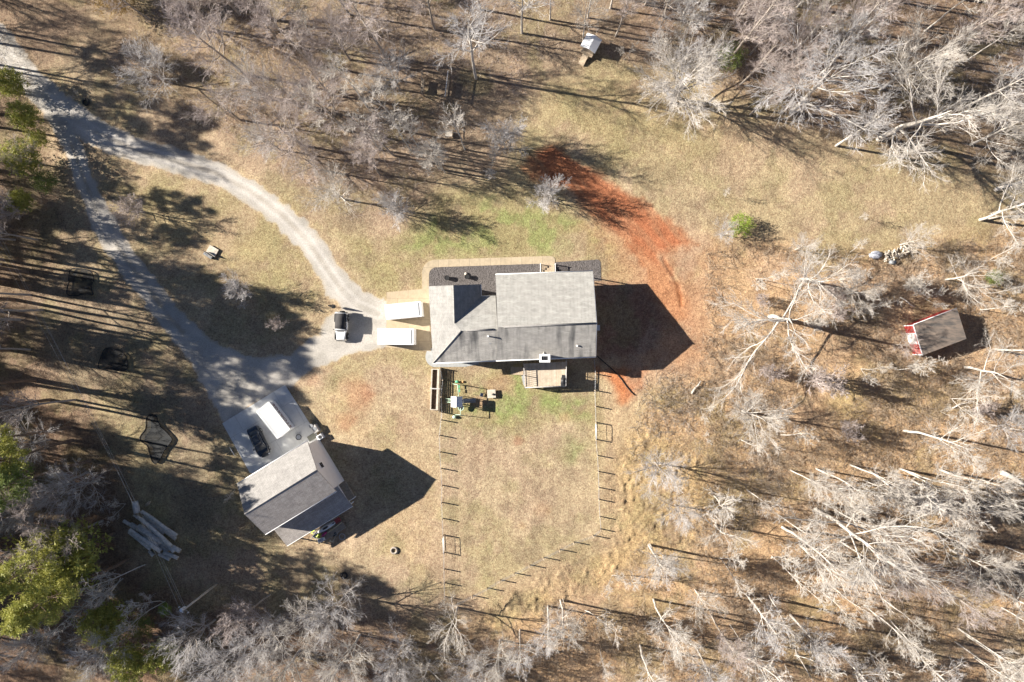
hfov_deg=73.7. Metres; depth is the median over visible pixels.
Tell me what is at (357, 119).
tree
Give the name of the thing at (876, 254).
tarp cover
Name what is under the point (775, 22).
tree
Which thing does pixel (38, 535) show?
tree
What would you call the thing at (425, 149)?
tree
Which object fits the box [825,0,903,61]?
tree
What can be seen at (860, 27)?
tree
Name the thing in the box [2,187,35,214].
evergreen tree
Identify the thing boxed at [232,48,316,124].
tree
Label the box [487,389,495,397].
stone table
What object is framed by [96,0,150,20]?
tree
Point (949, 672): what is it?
tree
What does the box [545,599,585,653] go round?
tree
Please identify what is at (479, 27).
tree
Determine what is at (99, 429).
power line
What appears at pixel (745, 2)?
tree
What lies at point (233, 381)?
gravel drive
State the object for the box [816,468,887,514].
tree
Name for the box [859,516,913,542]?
tree
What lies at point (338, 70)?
tree
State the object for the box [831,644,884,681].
tree
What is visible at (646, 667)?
tree
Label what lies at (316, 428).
air conditioner
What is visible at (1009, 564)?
tree
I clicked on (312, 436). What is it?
doormat
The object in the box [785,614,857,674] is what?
tree
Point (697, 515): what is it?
tree
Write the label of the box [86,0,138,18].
tree
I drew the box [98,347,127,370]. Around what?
ground net
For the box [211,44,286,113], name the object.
tree
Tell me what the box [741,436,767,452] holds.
tree
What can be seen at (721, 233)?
tree
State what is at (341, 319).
off road car
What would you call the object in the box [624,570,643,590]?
tree
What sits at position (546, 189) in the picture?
tree
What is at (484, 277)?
mulch bed
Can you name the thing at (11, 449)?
pine tree
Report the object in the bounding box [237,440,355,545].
barn
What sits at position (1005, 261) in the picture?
tree
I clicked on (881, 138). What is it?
tree
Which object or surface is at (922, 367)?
tree
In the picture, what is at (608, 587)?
tree
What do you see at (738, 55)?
bush
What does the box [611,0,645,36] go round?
tree
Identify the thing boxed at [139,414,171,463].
ground net
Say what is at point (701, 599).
tree
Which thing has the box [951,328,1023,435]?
tree
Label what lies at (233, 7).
tree
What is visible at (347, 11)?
tree
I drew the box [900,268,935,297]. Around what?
bush
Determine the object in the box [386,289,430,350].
garage apron
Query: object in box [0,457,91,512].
pine tree
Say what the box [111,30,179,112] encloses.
tree
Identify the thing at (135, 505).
log
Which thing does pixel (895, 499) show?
tree
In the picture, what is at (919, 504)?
tree
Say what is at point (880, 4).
tree
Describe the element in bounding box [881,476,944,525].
tree
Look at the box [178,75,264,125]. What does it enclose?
tree
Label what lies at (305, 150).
tree
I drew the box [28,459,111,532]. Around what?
tree
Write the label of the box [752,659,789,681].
tree
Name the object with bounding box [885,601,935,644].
tree
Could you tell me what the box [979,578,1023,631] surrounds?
tree
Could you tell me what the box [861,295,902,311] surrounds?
tree
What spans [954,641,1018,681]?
tree
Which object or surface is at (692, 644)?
tree
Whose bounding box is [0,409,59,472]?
tree
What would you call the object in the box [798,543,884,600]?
tree
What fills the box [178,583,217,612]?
utility pole
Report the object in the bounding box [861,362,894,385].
tree
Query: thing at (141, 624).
bush
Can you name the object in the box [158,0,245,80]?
tree
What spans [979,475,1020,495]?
tree
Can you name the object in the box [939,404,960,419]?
tree
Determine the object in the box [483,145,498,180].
tree
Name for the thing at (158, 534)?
log
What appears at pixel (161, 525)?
log
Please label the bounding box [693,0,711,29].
tree
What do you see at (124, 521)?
log
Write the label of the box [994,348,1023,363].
tree
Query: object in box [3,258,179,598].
power line
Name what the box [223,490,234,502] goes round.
tree
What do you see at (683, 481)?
tree
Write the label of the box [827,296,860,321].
bush
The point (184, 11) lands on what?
tree
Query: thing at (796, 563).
tree
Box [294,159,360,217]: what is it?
tree
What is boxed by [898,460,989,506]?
tree
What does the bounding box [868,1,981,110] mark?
tree
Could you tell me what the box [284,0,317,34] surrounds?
tree
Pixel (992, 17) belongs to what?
tree
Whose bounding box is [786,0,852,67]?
tree
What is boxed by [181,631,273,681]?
tree
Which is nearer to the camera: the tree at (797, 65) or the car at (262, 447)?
the tree at (797, 65)
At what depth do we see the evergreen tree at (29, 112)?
96.66 m
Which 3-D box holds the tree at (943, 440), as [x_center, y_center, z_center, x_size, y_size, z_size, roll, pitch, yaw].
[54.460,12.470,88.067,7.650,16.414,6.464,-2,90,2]
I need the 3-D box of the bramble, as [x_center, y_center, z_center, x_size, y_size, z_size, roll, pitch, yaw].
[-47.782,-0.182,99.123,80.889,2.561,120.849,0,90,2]
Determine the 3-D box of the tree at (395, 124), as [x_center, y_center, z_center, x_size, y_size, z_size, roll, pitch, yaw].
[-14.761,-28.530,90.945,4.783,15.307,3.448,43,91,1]
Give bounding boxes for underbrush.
[448,214,1023,681]
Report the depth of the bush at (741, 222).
95.32 m
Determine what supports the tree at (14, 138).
on the ground
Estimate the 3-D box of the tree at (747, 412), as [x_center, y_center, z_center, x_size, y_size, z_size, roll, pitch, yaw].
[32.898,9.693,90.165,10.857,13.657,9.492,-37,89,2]
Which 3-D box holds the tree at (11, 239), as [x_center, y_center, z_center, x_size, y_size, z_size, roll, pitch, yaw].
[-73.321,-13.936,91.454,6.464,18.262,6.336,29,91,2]
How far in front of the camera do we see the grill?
95.27 m
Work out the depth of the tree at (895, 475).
84.45 m
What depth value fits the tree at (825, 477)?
90.56 m
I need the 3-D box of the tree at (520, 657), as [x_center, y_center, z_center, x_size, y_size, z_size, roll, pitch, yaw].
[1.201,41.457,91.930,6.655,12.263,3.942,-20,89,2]
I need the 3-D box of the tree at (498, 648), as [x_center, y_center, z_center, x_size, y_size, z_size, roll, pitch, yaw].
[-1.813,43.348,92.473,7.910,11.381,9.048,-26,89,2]
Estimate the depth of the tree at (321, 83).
90.94 m
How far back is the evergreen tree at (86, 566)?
91.07 m
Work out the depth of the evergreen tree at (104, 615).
94.15 m
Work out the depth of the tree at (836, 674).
88.56 m
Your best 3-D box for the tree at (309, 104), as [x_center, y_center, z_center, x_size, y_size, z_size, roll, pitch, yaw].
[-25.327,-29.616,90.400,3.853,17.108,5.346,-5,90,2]
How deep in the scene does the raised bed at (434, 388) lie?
98.25 m
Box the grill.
[561,375,565,385]
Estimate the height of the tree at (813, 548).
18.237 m
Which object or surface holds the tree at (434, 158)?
on the ground
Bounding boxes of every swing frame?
[421,70,424,96]
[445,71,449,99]
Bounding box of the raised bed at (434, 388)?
[430,369,440,409]
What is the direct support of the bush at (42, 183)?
on the ground
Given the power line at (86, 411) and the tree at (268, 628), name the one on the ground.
the tree at (268, 628)
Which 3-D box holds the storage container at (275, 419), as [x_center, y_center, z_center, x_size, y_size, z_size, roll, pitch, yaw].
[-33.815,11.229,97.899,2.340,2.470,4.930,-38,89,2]
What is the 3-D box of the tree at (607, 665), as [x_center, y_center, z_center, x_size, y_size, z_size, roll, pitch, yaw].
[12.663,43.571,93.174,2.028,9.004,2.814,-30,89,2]
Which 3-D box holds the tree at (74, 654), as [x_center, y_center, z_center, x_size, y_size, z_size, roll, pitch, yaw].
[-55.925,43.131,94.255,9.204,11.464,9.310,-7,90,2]
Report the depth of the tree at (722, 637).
87.13 m
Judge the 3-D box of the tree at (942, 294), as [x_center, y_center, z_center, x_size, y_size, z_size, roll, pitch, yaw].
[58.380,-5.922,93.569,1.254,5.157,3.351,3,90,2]
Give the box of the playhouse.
[578,33,601,65]
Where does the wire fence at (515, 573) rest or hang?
on the ground
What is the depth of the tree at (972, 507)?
85.44 m
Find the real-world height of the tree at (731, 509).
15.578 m
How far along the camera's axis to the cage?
97.73 m
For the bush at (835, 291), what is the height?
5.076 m
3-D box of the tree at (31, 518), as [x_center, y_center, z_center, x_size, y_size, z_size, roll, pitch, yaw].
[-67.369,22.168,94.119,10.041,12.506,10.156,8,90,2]
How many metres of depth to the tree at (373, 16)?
85.90 m
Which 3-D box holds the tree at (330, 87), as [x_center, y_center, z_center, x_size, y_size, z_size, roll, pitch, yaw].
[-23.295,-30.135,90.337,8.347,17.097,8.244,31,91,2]
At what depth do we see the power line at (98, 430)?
91.82 m
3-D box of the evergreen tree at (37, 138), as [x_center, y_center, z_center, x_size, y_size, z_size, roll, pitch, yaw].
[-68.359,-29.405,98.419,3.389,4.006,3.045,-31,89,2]
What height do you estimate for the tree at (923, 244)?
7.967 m
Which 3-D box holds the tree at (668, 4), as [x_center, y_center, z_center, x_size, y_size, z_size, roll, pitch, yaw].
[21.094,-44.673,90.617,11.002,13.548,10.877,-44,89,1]
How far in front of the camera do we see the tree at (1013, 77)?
85.25 m
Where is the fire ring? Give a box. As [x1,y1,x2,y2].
[390,547,397,553]
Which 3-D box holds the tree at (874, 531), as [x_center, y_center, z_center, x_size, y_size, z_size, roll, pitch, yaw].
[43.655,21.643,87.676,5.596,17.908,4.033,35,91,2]
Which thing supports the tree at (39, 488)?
on the ground
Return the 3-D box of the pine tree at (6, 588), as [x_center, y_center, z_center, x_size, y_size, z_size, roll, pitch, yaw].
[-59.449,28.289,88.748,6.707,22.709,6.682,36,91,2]
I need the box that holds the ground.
[0,0,1023,681]
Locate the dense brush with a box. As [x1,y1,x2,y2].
[627,365,787,540]
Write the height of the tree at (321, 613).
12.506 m
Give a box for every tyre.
[82,98,89,105]
[340,572,347,578]
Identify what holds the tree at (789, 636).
on the ground
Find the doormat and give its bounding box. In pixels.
[307,433,316,441]
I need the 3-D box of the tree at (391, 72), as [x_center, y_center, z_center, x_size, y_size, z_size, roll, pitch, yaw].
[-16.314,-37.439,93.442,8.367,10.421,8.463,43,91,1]
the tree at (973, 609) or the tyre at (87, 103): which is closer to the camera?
the tree at (973, 609)
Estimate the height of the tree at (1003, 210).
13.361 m
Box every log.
[122,519,144,535]
[128,528,162,552]
[128,532,151,550]
[132,501,139,513]
[133,514,156,528]
[136,524,161,543]
[139,517,172,547]
[141,510,177,536]
[142,515,164,534]
[144,536,159,546]
[150,519,176,539]
[158,553,170,560]
[159,544,169,551]
[160,541,181,552]
[162,551,178,559]
[986,213,1023,219]
[994,181,1023,191]
[1000,471,1023,485]
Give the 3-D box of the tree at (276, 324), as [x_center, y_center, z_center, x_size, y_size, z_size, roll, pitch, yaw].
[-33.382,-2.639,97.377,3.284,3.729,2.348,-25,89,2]
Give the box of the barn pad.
[222,385,317,472]
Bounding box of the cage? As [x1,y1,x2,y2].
[445,123,452,136]
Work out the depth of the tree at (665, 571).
87.77 m
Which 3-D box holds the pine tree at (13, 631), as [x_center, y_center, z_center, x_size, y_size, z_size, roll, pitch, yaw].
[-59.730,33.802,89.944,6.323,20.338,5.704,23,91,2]
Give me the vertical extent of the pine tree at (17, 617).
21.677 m
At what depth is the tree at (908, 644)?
85.65 m
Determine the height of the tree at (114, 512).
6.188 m
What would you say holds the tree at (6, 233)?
on the ground
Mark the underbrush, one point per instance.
(868, 446)
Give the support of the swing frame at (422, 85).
on the ground
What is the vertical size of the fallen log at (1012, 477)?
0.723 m
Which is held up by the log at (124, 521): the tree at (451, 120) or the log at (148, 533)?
the log at (148, 533)
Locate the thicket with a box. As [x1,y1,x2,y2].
[113,0,1023,218]
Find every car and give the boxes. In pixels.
[247,425,270,457]
[333,311,349,340]
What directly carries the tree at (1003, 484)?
on the ground
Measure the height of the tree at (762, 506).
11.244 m
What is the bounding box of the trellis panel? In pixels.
[438,368,441,412]
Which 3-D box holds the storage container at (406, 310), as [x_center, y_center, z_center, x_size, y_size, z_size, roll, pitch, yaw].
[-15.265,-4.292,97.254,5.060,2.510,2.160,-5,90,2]
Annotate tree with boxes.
[0,65,29,99]
[0,131,48,173]
[0,136,43,178]
[0,180,27,224]
[0,223,37,240]
[0,238,15,240]
[0,266,28,273]
[0,292,30,295]
[0,297,16,301]
[0,298,43,333]
[0,317,20,320]
[0,345,30,350]
[0,391,75,431]
[0,398,51,407]
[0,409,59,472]
[0,423,71,456]
[0,439,74,475]
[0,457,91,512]
[0,465,60,539]
[0,471,88,522]
[0,513,103,579]
[0,532,115,602]
[0,566,108,639]
[0,622,65,674]
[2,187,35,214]
[3,514,113,598]
[3,558,128,633]
[4,98,43,133]
[22,127,50,148]
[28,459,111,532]
[34,578,122,642]
[62,625,141,681]
[71,597,134,649]
[76,564,145,596]
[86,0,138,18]
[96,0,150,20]
[99,496,125,526]
[100,592,164,649]
[102,192,146,229]
[103,639,151,681]
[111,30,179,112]
[139,636,183,678]
[143,605,227,681]
[156,0,227,58]
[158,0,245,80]
[161,0,240,15]
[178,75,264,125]
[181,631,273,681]
[205,594,270,648]
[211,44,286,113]
[219,266,253,308]
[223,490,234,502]
[225,0,280,45]
[226,598,307,681]
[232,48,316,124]
[232,112,295,160]
[237,644,317,681]
[245,0,313,64]
[249,75,304,173]
[262,593,334,666]
[265,48,357,95]
[265,315,289,330]
[281,3,382,60]
[281,126,322,185]
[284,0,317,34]
[289,78,341,127]
[290,71,350,140]
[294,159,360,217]
[294,566,367,649]
[298,644,356,681]
[306,625,380,681]
[311,0,350,15]
[315,0,393,56]
[316,50,367,107]
[337,108,381,149]
[339,135,380,174]
[346,107,394,162]
[352,68,400,131]
[356,613,420,681]
[363,39,417,106]
[372,185,414,232]
[374,101,413,150]
[390,107,423,149]
[400,0,438,30]
[401,656,453,681]
[403,136,435,175]
[413,137,444,168]
[416,139,445,172]
[425,136,447,170]
[427,591,478,672]
[432,101,465,149]
[433,0,513,79]
[444,649,504,681]
[464,629,522,681]
[475,114,531,156]
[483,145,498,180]
[486,0,556,33]
[500,629,542,680]
[524,173,570,212]
[529,605,564,659]
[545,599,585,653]
[557,610,623,650]
[559,599,576,635]
[571,0,609,40]
[597,650,614,680]
[600,570,625,598]
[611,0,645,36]
[615,39,638,57]
[621,448,690,501]
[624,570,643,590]
[627,20,738,139]
[635,0,708,45]
[635,644,676,681]
[636,544,688,590]
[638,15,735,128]
[640,543,692,590]
[643,598,691,665]
[651,549,679,575]
[653,491,705,538]
[653,622,706,676]
[655,21,687,48]
[668,0,723,47]
[677,476,689,488]
[677,499,761,554]
[680,648,747,681]
[683,582,729,633]
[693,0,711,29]
[700,404,715,423]
[702,486,741,523]
[707,239,841,416]
[710,614,760,678]
[712,213,738,248]
[718,543,763,614]
[718,635,745,665]
[719,0,768,40]
[722,639,793,681]
[724,0,798,62]
[724,387,802,460]
[730,625,753,656]
[739,16,796,85]
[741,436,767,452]
[741,591,796,658]
[746,2,900,155]
[748,490,784,519]
[749,0,812,55]
[749,57,804,115]
[751,267,788,290]
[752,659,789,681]
[766,36,828,96]
[768,594,803,660]
[769,0,814,30]
[771,543,830,612]
[773,492,976,615]
[775,243,866,324]
[778,515,825,553]
[781,423,819,445]
[781,524,857,591]
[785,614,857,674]
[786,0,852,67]
[788,231,822,262]
[790,469,837,502]
[794,647,846,681]
[795,0,850,50]
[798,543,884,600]
[800,467,861,517]
[815,545,862,606]
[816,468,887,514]
[819,1,896,74]
[819,589,862,631]
[823,502,901,547]
[824,473,947,525]
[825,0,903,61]
[829,561,874,598]
[831,268,890,321]
[831,585,884,628]
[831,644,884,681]
[835,85,904,152]
[840,541,911,596]
[845,265,873,283]
[849,0,924,30]
[850,239,869,251]
[850,462,916,507]
[854,537,904,565]
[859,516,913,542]
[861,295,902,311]
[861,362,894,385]
[863,479,920,514]
[864,605,933,666]
[864,649,904,681]
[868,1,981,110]
[869,533,958,607]
[870,471,931,532]
[873,37,1023,193]
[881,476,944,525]
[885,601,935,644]
[887,489,935,521]
[889,328,923,363]
[890,619,939,681]
[895,359,935,376]
[897,221,940,262]
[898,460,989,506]
[902,468,965,508]
[903,416,992,471]
[906,356,947,372]
[909,649,972,681]
[911,479,995,531]
[911,487,980,527]
[920,571,1011,630]
[922,471,1023,560]
[924,0,988,31]
[924,0,1023,60]
[926,285,948,308]
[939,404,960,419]
[941,457,1023,510]
[944,251,1017,313]
[947,524,1023,602]
[950,389,1004,424]
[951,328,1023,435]
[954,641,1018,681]
[956,641,1023,681]
[958,628,1023,681]
[959,50,1023,115]
[964,634,1022,675]
[965,12,1023,60]
[969,73,1023,177]
[973,657,1019,681]
[979,141,1023,256]
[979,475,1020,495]
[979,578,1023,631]
[980,297,1023,315]
[980,403,1023,457]
[983,284,1023,307]
[984,494,1023,525]
[987,501,1021,513]
[990,194,1023,223]
[990,237,1023,269]
[994,47,1023,80]
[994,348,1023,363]
[998,563,1023,611]
[1001,152,1023,201]
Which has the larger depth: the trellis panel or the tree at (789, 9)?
the trellis panel
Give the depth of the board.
99.24 m
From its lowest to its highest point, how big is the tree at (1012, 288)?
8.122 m
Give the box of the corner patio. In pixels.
[425,348,478,366]
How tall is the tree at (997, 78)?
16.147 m
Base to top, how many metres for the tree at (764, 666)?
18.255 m
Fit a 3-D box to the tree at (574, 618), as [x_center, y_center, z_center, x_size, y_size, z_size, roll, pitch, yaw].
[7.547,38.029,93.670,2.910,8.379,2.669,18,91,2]
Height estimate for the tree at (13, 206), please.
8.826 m
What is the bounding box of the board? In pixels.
[206,245,218,256]
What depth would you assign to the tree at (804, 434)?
90.81 m
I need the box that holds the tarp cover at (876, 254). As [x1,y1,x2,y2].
[869,251,882,258]
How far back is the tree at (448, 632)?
91.31 m
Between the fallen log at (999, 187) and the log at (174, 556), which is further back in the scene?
the log at (174, 556)
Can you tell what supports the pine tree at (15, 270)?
on the ground
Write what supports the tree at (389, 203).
on the ground
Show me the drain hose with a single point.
(617, 374)
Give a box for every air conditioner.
[311,423,320,432]
[316,432,324,440]
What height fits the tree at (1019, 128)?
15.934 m
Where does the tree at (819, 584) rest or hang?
on the ground
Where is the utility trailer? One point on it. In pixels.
(341, 526)
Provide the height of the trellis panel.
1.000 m
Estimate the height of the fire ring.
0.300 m
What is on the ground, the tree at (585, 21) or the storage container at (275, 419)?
the tree at (585, 21)
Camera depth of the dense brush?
96.83 m
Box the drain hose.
[597,356,634,394]
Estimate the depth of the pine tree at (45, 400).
97.74 m
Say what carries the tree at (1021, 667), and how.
on the ground
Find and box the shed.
[903,308,965,354]
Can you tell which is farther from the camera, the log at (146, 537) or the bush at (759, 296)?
the log at (146, 537)
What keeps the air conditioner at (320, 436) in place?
on the ground
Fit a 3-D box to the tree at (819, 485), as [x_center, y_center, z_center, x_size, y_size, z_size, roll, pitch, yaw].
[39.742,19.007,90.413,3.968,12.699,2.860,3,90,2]
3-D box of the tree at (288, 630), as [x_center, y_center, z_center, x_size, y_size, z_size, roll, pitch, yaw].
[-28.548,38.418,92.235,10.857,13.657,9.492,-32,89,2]
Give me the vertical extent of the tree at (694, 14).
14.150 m
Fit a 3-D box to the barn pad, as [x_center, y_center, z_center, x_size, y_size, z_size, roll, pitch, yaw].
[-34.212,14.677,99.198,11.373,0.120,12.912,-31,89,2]
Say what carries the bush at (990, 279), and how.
on the ground
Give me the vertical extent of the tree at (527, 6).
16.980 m
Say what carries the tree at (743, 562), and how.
on the ground
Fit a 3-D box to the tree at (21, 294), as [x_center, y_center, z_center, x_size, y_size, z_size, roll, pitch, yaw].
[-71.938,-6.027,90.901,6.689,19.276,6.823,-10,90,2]
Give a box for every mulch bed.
[429,264,539,294]
[556,259,600,280]
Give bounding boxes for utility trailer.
[310,516,345,543]
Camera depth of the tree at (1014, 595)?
88.75 m
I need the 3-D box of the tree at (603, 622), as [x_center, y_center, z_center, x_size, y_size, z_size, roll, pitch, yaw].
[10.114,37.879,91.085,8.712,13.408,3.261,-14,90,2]
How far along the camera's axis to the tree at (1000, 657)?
88.70 m
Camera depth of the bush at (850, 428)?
93.54 m
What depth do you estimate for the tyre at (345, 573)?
98.63 m
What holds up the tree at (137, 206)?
on the ground
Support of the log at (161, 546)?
on the ground
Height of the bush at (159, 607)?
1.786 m
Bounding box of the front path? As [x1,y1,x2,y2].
[422,256,554,288]
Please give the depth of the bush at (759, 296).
95.03 m
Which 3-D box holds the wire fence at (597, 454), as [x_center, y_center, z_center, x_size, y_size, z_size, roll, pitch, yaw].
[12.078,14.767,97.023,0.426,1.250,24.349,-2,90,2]
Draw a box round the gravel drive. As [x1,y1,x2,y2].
[0,23,385,421]
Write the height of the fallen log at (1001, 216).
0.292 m
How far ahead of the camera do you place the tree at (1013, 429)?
90.41 m
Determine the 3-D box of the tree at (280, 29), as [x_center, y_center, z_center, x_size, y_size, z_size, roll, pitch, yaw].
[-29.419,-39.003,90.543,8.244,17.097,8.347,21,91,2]
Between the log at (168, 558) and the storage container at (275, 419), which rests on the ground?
the log at (168, 558)
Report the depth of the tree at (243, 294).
95.28 m
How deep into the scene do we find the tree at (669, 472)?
91.24 m
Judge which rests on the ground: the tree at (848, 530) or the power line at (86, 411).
the tree at (848, 530)
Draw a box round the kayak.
[316,521,334,533]
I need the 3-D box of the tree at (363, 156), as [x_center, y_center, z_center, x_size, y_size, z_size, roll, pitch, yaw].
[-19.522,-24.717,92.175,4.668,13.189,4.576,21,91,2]
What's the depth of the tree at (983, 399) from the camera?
90.61 m
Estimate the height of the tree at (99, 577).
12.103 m
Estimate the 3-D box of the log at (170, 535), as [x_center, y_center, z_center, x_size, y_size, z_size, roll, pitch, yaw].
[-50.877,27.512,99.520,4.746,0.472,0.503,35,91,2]
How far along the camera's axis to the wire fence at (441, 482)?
97.59 m
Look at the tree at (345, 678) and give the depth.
92.83 m
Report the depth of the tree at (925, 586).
87.26 m
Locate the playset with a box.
[445,380,475,415]
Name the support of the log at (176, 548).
on the log
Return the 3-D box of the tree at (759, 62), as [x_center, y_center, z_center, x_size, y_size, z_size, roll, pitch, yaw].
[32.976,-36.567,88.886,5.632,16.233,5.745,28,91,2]
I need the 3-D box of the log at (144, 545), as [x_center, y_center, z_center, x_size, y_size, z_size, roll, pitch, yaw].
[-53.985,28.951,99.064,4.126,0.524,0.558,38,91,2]
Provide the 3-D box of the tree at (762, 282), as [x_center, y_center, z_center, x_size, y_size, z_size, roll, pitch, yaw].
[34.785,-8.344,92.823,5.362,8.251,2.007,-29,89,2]
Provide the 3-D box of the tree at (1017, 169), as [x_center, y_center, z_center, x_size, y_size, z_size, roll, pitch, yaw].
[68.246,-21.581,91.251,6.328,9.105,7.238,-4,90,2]
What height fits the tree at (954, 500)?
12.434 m
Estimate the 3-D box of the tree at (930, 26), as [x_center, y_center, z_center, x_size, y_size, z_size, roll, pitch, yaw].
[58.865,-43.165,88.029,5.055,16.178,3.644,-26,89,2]
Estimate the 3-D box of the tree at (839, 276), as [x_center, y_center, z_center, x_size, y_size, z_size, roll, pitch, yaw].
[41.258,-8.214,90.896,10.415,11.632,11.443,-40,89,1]
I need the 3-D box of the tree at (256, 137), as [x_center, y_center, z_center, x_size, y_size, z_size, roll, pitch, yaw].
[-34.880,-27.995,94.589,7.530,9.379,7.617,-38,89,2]
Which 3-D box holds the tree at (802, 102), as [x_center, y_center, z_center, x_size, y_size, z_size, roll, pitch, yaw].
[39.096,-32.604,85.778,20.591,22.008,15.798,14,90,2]
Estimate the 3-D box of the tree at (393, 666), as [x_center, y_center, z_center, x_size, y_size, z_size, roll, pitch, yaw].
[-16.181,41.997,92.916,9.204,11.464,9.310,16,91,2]
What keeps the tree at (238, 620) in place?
on the ground
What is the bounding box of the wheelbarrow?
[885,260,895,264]
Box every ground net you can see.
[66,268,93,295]
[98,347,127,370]
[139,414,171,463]
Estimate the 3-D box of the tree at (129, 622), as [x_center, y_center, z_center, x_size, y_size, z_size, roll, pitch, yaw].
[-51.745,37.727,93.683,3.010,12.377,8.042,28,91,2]
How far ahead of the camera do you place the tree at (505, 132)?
92.76 m
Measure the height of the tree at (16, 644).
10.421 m
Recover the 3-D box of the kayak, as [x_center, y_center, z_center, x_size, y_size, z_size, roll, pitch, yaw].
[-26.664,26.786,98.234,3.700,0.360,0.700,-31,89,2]
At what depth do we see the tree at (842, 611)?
87.85 m
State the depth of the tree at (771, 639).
85.73 m
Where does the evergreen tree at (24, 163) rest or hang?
on the ground
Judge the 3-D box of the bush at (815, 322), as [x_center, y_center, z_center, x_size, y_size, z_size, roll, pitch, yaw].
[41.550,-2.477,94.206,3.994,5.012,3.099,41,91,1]
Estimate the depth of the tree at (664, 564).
89.63 m
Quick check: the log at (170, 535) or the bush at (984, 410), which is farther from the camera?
the log at (170, 535)
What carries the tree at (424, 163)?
on the ground
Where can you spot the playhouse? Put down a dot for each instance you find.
(591, 43)
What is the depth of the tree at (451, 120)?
87.27 m
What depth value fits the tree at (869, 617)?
87.09 m
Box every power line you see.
[0,236,178,606]
[1,244,185,607]
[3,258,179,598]
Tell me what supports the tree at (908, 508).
on the ground
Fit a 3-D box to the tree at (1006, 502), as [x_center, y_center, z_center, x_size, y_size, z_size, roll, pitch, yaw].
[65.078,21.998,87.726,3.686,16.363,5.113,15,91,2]
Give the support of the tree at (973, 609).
on the ground
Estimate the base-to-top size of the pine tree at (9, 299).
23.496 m
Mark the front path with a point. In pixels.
(429, 266)
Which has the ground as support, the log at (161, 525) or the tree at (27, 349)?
the tree at (27, 349)
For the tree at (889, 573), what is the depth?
84.66 m
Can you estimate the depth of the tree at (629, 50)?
94.55 m
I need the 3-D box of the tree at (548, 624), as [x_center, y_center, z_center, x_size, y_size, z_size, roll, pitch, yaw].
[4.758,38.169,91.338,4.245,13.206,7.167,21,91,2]
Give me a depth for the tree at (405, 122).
88.17 m
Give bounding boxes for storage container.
[257,401,294,438]
[377,328,415,344]
[385,301,423,319]
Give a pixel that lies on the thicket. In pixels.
(697, 6)
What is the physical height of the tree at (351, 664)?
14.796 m
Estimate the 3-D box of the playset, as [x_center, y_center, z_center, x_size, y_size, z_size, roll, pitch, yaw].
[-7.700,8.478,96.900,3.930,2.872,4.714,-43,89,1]
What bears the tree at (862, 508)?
on the ground
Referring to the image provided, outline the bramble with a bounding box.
[0,19,452,681]
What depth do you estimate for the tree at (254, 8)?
89.10 m
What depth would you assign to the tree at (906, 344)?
92.78 m
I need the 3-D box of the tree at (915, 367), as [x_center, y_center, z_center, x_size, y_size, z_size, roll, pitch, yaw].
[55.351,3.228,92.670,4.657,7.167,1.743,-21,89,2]
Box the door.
[907,334,915,342]
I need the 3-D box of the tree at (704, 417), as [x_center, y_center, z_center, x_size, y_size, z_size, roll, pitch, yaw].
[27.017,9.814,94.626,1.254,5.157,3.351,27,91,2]
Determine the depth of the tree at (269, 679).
90.31 m
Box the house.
[429,263,599,387]
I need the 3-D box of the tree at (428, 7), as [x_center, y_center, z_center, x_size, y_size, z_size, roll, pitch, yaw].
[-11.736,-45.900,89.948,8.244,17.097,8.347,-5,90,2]
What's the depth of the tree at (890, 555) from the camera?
87.15 m
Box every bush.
[26,167,60,194]
[127,612,156,640]
[156,602,171,617]
[714,39,747,72]
[728,212,755,237]
[755,292,769,306]
[757,361,788,385]
[802,312,828,333]
[803,362,851,398]
[823,282,850,300]
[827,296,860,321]
[840,419,866,443]
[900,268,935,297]
[969,396,1003,421]
[984,270,1004,286]
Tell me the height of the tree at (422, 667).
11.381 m
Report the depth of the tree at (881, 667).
89.29 m
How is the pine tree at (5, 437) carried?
on the ground
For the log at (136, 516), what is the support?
on the log at (158, 528)
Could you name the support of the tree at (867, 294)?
on the ground
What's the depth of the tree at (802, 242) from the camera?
92.95 m
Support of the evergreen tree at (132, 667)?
on the ground
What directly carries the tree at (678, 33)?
on the ground
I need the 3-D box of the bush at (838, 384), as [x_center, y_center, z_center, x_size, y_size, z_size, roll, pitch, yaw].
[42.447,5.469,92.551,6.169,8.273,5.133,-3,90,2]
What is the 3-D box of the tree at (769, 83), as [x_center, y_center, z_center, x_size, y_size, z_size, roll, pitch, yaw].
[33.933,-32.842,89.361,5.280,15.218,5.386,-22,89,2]
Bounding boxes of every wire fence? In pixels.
[438,368,445,599]
[455,530,599,604]
[594,359,601,531]
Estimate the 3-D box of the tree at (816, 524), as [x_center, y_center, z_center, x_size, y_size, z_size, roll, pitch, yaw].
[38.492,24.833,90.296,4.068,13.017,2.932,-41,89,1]
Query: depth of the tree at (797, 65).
84.49 m
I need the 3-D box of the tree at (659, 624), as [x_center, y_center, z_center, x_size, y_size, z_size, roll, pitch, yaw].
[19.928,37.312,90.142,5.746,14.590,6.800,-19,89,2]
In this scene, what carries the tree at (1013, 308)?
on the ground
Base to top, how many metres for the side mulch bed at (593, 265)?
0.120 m
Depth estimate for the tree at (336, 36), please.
90.34 m
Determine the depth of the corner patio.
98.34 m

